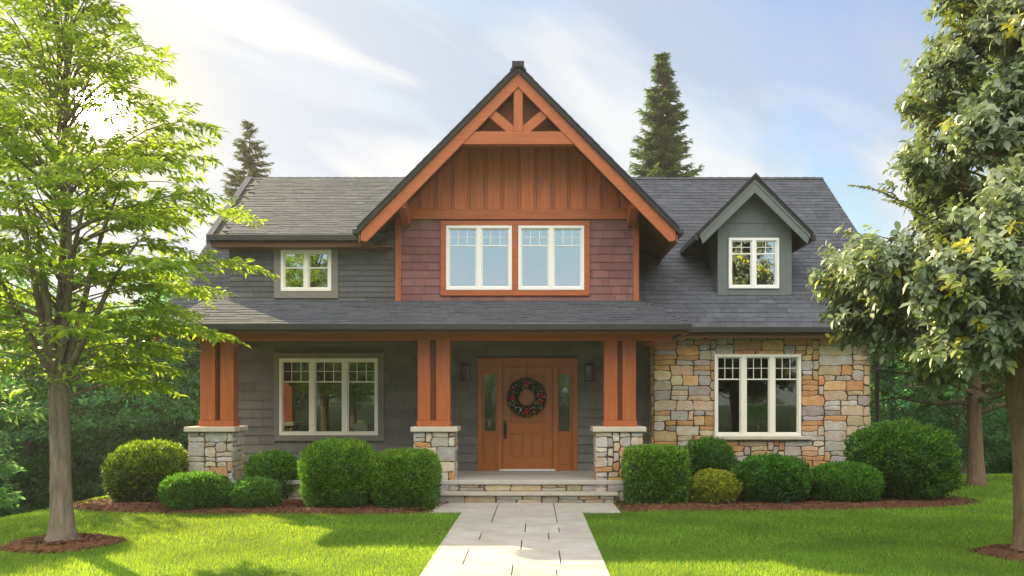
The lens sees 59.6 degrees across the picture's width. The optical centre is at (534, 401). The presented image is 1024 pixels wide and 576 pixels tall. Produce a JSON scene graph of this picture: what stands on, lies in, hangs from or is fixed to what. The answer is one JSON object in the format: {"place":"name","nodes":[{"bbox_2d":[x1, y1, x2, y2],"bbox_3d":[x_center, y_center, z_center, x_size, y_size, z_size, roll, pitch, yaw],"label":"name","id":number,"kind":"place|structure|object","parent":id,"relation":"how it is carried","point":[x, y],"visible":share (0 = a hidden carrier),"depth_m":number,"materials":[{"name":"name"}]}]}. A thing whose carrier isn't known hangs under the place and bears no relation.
{"place":"outdoors","nodes":[
{"label":"outdoors","id":0,"kind":"place"},
{"bbox_2d":[353,420,367,430],"bbox_3d":[-3.558,0.525,18.300,0.310,0.290,0.310,0,0,0],"label":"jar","id":1,"kind":"object","parent":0,"point":[360,425],"visible":0.77,"depth_m":18.20,"materials":[{"name":"green ceramic"}]},
{"bbox_2d":[0,0,1002,384],"label":"sky","id":2,"kind":"structure","parent":0,"point":[332,88],"materials":[{"name":"blue"}]},
{"bbox_2d":[0,417,1023,575],"bbox_3d":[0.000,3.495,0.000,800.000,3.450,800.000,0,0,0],"label":"ground","id":3,"kind":"structure","parent":0,"point":[42,570],"depth_m":11.06,"materials":[{"name":"green plant"}]},
{"bbox_2d":[0,436,23,517],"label":"wood tree","id":4,"kind":"object","parent":3,"relation":"on","point":[9,510],"visible":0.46,"depth_m":22.83,"materials":[{"name":"green plant"}]},
{"bbox_2d":[0,378,41,516],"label":"wood tree","id":5,"kind":"object","parent":3,"relation":"on","point":[5,428],"visible":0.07,"depth_m":28.06,"materials":[{"name":"green plant"}]},
{"bbox_2d":[0,253,45,508],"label":"background tree","id":6,"kind":"object","parent":3,"relation":"on","point":[12,466],"visible":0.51,"depth_m":19.20,"materials":[{"name":"green plant"}]},
{"bbox_2d":[0,336,79,511],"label":"background tree","id":7,"kind":"object","parent":3,"relation":"on","point":[23,448],"depth_m":31.99,"materials":[{"name":"green plant"}]},
{"bbox_2d":[2,393,88,501],"bbox_3d":[-18.514,1.250,33.998,4.833,8.161,5.095,0,0,1],"label":"background tree","id":8,"kind":"object","parent":3,"relation":"on","point":[23,449],"depth_m":33.12,"materials":[{"name":"green plant"}]},
{"bbox_2d":[0,532,127,553],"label":"bark mulch","id":9,"kind":"object","parent":3,"relation":"on","point":[38,544],"visible":0.81,"depth_m":10.72,"materials":[{"name":"brown wood"}]},
{"bbox_2d":[0,0,279,541],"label":"broadleaf tree","id":10,"kind":"object","parent":9,"relation":"on","point":[65,345],"visible":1,"depth_m":10.85,"materials":[{"name":"green plant"}]},
{"bbox_2d":[0,281,132,517],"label":"background tree","id":11,"kind":"object","parent":3,"relation":"on","point":[31,501],"visible":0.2,"depth_m":26.65,"materials":[{"name":"green plant"}]},
{"bbox_2d":[0,301,187,497],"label":"background tree","id":12,"kind":"object","parent":3,"relation":"on","point":[99,491],"visible":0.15,"depth_m":26.59,"materials":[{"name":"green plant"}]},
{"bbox_2d":[40,364,153,500],"bbox_3d":[-15.167,1.608,32.138,5.200,7.021,5.735,0,0,-5],"label":"background tree","id":13,"kind":"object","parent":3,"relation":"on","point":[78,454],"depth_m":31.06,"materials":[{"name":"green plant"}]},
{"bbox_2d":[32,314,199,463],"bbox_3d":[-11.927,0.272,27.915,5.955,6.242,6.410,0,0,29],"label":"background tree","id":14,"kind":"object","parent":3,"relation":"on","point":[153,418],"visible":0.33,"depth_m":26.62,"materials":[{"name":"green plant"}]},
{"bbox_2d":[113,254,199,451],"bbox_3d":[-10.910,-0.893,28.625,5.828,7.740,5.285,0,0,-29],"label":"background tree","id":15,"kind":"object","parent":3,"relation":"on","point":[191,384],"visible":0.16,"depth_m":27.36,"materials":[{"name":"green plant"}]},
{"bbox_2d":[133,295,194,444],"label":"background tree","id":16,"kind":"object","parent":3,"relation":"on","point":[151,319],"depth_m":31.25,"materials":[{"name":"green plant"}]},
{"bbox_2d":[207,119,273,225],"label":"conifer tree","id":17,"kind":"object","parent":3,"relation":"on","point":[249,164],"visible":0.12,"depth_m":39.74,"materials":[{"name":"green plant"}]},
{"bbox_2d":[73,497,446,514],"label":"bark mulch","id":18,"kind":"object","parent":3,"relation":"on","point":[289,506],"visible":0.42,"depth_m":14.31,"materials":[{"name":"brown wood"}]},
{"bbox_2d":[99,437,190,502],"bbox_3d":[-6.797,1.245,15.658,1.552,1.242,1.560,0,0,0],"label":"shrub","id":19,"kind":"object","parent":18,"relation":"on","point":[137,470],"visible":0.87,"depth_m":15.21,"materials":[{"name":"green plant"}]},
{"bbox_2d":[156,470,233,509],"bbox_3d":[-5.493,1.481,14.575,1.273,0.751,1.009,0,0,0],"label":"shrub","id":20,"kind":"object","parent":18,"relation":"on","point":[193,489],"visible":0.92,"depth_m":14.28,"materials":[{"name":"green plant"}]},
{"bbox_2d":[225,475,283,507],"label":"shrub","id":21,"kind":"object","parent":18,"relation":"on","point":[256,491],"visible":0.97,"depth_m":14.41,"materials":[{"name":"green plant"}]},
{"bbox_2d":[240,448,299,498],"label":"shrub","id":22,"kind":"object","parent":18,"relation":"on","point":[276,464],"visible":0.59,"depth_m":15.73,"materials":[{"name":"green plant"}]},
{"bbox_2d":[296,436,375,507],"bbox_3d":[-3.259,1.198,14.860,1.317,1.248,1.332,0,0,0],"label":"shrub","id":23,"kind":"object","parent":18,"relation":"on","point":[333,472],"visible":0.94,"depth_m":14.43,"materials":[{"name":"green plant"}]},
{"bbox_2d":[367,446,442,510],"bbox_3d":[-2.130,1.291,14.858,1.226,1.109,1.226,0,0,0],"label":"shrub","id":24,"kind":"object","parent":18,"relation":"on","point":[407,477],"visible":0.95,"depth_m":14.45,"materials":[{"name":"green plant"}]},
{"bbox_2d":[420,503,620,575],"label":"walkway","id":25,"kind":"structure","parent":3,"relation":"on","point":[495,549],"depth_m":11.08,"materials":[{"name":"stone"}]},
{"bbox_2d":[153,61,921,502],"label":"house","id":26,"kind":"structure","parent":3,"relation":"on","point":[517,221],"depth_m":17.41,"materials":[{"name":"paint"}]},
{"bbox_2d":[274,249,337,297],"bbox_3d":[-4.445,-2.520,17.405,1.250,1.020,0.110,0,0,0],"label":"window","id":27,"kind":"structure","parent":26,"relation":"in","point":[303,273],"depth_m":17.36,"materials":[{"name":"beige plastic"}]},
{"bbox_2d":[274,353,384,440],"bbox_3d":[-4.130,-0.095,17.995,2.220,1.770,0.110,0,0,0],"label":"window","id":28,"kind":"structure","parent":26,"relation":"in","point":[279,358],"depth_m":17.95,"materials":[{"name":"beige plastic"}]},
{"bbox_2d":[446,226,511,289],"bbox_3d":[-1.077,-2.795,17.393,1.279,1.250,0.110,0,0,0],"label":"window","id":29,"kind":"structure","parent":26,"relation":"in","point":[477,257],"depth_m":17.39,"materials":[{"name":"blue glass"}]},
{"bbox_2d":[506,371,546,418],"bbox_3d":[-0.149,-0.223,17.876,0.860,1.140,0.238,0,0,0],"label":"wreath","id":30,"kind":"object","parent":26,"relation":"attached to","point":[539,402],"visible":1,"depth_m":17.86,"materials":[{"name":"green plant"}]},
{"bbox_2d":[502,367,552,468],"bbox_3d":[-0.137,0.330,17.979,1.020,2.050,0.133,0,0,0],"label":"door","id":31,"kind":"structure","parent":26,"relation":"in","point":[527,443],"depth_m":18.00,"materials":[{"name":"brown wood"}]},
{"bbox_2d":[518,226,583,289],"bbox_3d":[0.328,-2.795,17.393,1.279,1.250,0.110,0,0,0],"label":"window","id":32,"kind":"structure","parent":26,"relation":"in","point":[549,257],"depth_m":17.39,"materials":[{"name":"blue glass"}]},
{"bbox_2d":[728,238,778,288],"bbox_3d":[4.463,-2.815,18.195,1.025,1.030,0.110,0,0,0],"label":"window","id":33,"kind":"structure","parent":26,"relation":"in","point":[753,263],"depth_m":18.20,"materials":[{"name":"white plastic"}]},
{"bbox_2d":[714,354,800,435],"bbox_3d":[4.390,-0.125,17.585,1.700,1.610,0.110,0,0,0],"label":"window","id":34,"kind":"structure","parent":26,"relation":"in","point":[742,379],"depth_m":17.53,"materials":[{"name":"beige plastic"}]},
{"bbox_2d":[627,52,704,176],"bbox_3d":[5.677,-6.042,37.785,6.969,17.588,8.589,0,0,32],"label":"conifer tree","id":35,"kind":"object","parent":3,"relation":"on","point":[662,151],"visible":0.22,"depth_m":37.56,"materials":[{"name":"green plant"}]},
{"bbox_2d":[613,493,981,511],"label":"bark mulch","id":36,"kind":"object","parent":3,"relation":"on","point":[809,503],"visible":0.32,"depth_m":14.86,"materials":[{"name":"brown wood"}]},
{"bbox_2d":[619,443,691,504],"bbox_3d":[2.090,1.288,15.433,1.208,1.152,1.209,0,0,0],"label":"shrub","id":37,"kind":"object","parent":36,"relation":"on","point":[657,473],"visible":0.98,"depth_m":15.01,"materials":[{"name":"green plant"}]},
{"bbox_2d":[684,436,739,477],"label":"shrub","id":38,"kind":"object","parent":36,"relation":"on","point":[712,452],"visible":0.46,"depth_m":16.66,"materials":[{"name":"green plant"}]},
{"bbox_2d":[688,467,743,503],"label":"shrub","id":39,"kind":"object","parent":36,"relation":"on","point":[711,485],"visible":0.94,"depth_m":15.06,"materials":[{"name":"green plant"}]},
{"bbox_2d":[731,450,813,502],"bbox_3d":[4.103,1.331,15.469,1.441,0.996,1.251,0,0,0],"label":"shrub","id":40,"kind":"object","parent":36,"relation":"on","point":[777,477],"visible":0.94,"depth_m":15.11,"materials":[{"name":"green plant"}]},
{"bbox_2d":[809,460,884,501],"bbox_3d":[5.404,1.418,15.586,1.372,0.820,1.114,0,0,0],"label":"shrub","id":41,"kind":"object","parent":36,"relation":"on","point":[841,481],"visible":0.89,"depth_m":15.25,"materials":[{"name":"green plant"}]},
{"bbox_2d":[841,416,964,500],"bbox_3d":[6.618,1.045,16.167,2.207,1.576,2.169,0,0,0],"label":"shrub","id":42,"kind":"object","parent":36,"relation":"on","point":[911,457],"visible":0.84,"depth_m":15.52,"materials":[{"name":"green plant"}]},
{"bbox_2d":[870,339,943,419],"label":"background tree","id":43,"kind":"object","parent":3,"relation":"on","point":[882,394],"visible":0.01,"depth_m":36.72,"materials":[{"name":"green plant"}]},
{"bbox_2d":[869,339,964,429],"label":"background tree","id":44,"kind":"object","parent":3,"relation":"on","point":[884,416],"visible":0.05,"depth_m":30.74,"materials":[{"name":"green plant"}]},
{"bbox_2d":[869,229,1005,486],"bbox_3d":[9.546,-1.067,18.824,5.246,5.874,4.666,0,0,29],"label":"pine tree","id":45,"kind":"object","parent":3,"relation":"on","point":[976,471],"visible":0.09,"depth_m":18.72,"materials":[{"name":"plant"}]},
{"bbox_2d":[870,348,1010,473],"bbox_3d":[14.010,-0.025,28.992,6.178,6.146,5.739,0,0,2],"label":"background tree","id":46,"kind":"object","parent":3,"relation":"on","point":[960,422],"visible":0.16,"depth_m":28.51,"materials":[{"name":"green plant"}]},
{"bbox_2d":[873,355,1012,473],"bbox_3d":[16.126,0.423,34.133,5.472,7.137,6.034,0,0,-45],"label":"background tree","id":47,"kind":"object","parent":3,"relation":"on","point":[995,466],"visible":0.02,"depth_m":33.49,"materials":[{"name":"green plant"}]},
{"bbox_2d":[964,377,1010,441],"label":"background tree","id":48,"kind":"object","parent":3,"relation":"on","point":[996,414],"depth_m":29.71,"materials":[{"name":"green plant"}]},
{"bbox_2d":[969,543,1023,562],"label":"bark mulch","id":49,"kind":"object","parent":3,"relation":"on","point":[1001,551],"visible":0.79,"depth_m":10.19,"materials":[{"name":"brown wood"}]},
{"bbox_2d":[806,0,1023,551],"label":"broadleaf tree","id":50,"kind":"object","parent":49,"relation":"on","point":[959,300],"visible":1,"depth_m":9.71,"materials":[{"name":"green plant"}]},
{"bbox_2d":[985,387,1011,473],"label":"background tree","id":51,"kind":"object","parent":3,"relation":"on","point":[1001,459],"visible":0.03,"depth_m":34.28,"materials":[{"name":"green plant"}]}
]}

